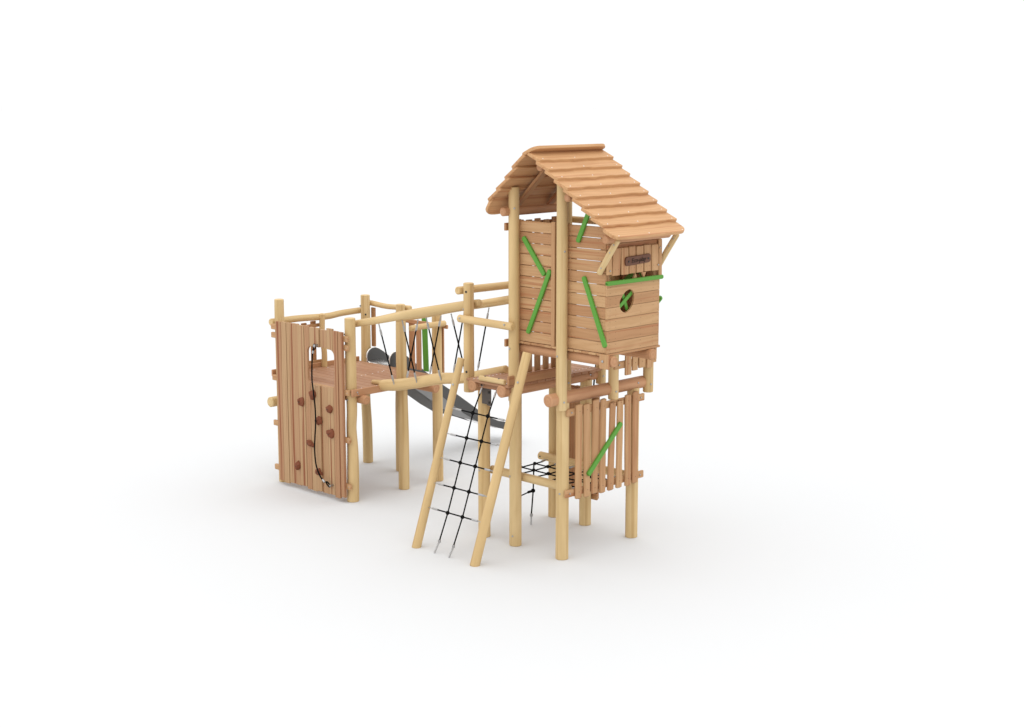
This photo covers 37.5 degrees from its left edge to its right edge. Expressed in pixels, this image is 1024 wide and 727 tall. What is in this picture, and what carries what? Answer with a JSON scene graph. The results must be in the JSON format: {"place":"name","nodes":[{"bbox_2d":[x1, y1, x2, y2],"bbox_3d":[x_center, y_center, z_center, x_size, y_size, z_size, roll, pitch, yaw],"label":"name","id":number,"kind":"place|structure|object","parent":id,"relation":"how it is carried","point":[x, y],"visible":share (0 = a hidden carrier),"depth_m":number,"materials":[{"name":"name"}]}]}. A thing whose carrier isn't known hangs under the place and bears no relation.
{"place":"outdoors","nodes":[
{"label":"outdoors","id":0,"kind":"place"},
{"bbox_2d":[0,108,1023,726],"bbox_3d":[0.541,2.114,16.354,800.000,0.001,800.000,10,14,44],"label":"ground","id":1,"kind":"structure","parent":0,"point":[830,500],"depth_m":21.81,"materials":[{"name":"white"}]},
{"bbox_2d":[267,294,447,502],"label":"platform","id":2,"kind":"structure","parent":1,"relation":"on","point":[361,375],"depth_m":19.32,"materials":[{"name":"brown wood"}]},
{"bbox_2d":[271,321,351,498],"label":"climbing wall","id":3,"kind":"structure","parent":2,"relation":"attached to","point":[295,422],"depth_m":18.82,"materials":[{"name":"wood"}]},
{"bbox_2d":[311,344,333,487],"bbox_3d":[-2.347,0.642,18.592,0.326,1.774,0.087,10,14,44],"label":"climbing rope","id":4,"kind":"object","parent":3,"relation":"hanging from","point":[322,479],"visible":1,"depth_m":18.61,"materials":[{"name":"fabric"}]},
{"bbox_2d":[355,296,507,390],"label":"log bridge","id":5,"kind":"structure","parent":2,"relation":"attached to","point":[414,382],"depth_m":17.79,"materials":[{"name":"brown wood"}]},
{"bbox_2d":[366,346,504,428],"bbox_3d":[-0.937,0.456,21.078,0.479,1.608,2.432,10,14,44],"label":"slide","id":6,"kind":"object","parent":1,"relation":"on","point":[375,355],"visible":0.52,"depth_m":20.92,"materials":[{"name":"metal"}]},
{"bbox_2d":[412,144,684,566],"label":"play tower","id":7,"kind":"structure","parent":1,"relation":"on","point":[633,219],"depth_m":16.07,"materials":[{"name":"brown wood"}]},
{"bbox_2d":[428,384,505,557],"bbox_3d":[-0.444,1.178,16.455,0.949,1.810,0.688,10,14,44],"label":"rope ladder net","id":8,"kind":"object","parent":7,"relation":"attached to","point":[474,466],"visible":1,"depth_m":16.42,"materials":[{"name":"fabric"}]},
{"bbox_2d":[522,459,614,524],"bbox_3d":[0.507,1.603,17.125,1.149,0.743,0.843,10,14,44],"label":"crawl net","id":9,"kind":"object","parent":7,"relation":"attached to","point":[533,470],"visible":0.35,"depth_m":17.38,"materials":[{"name":"black fabric"}]}
]}

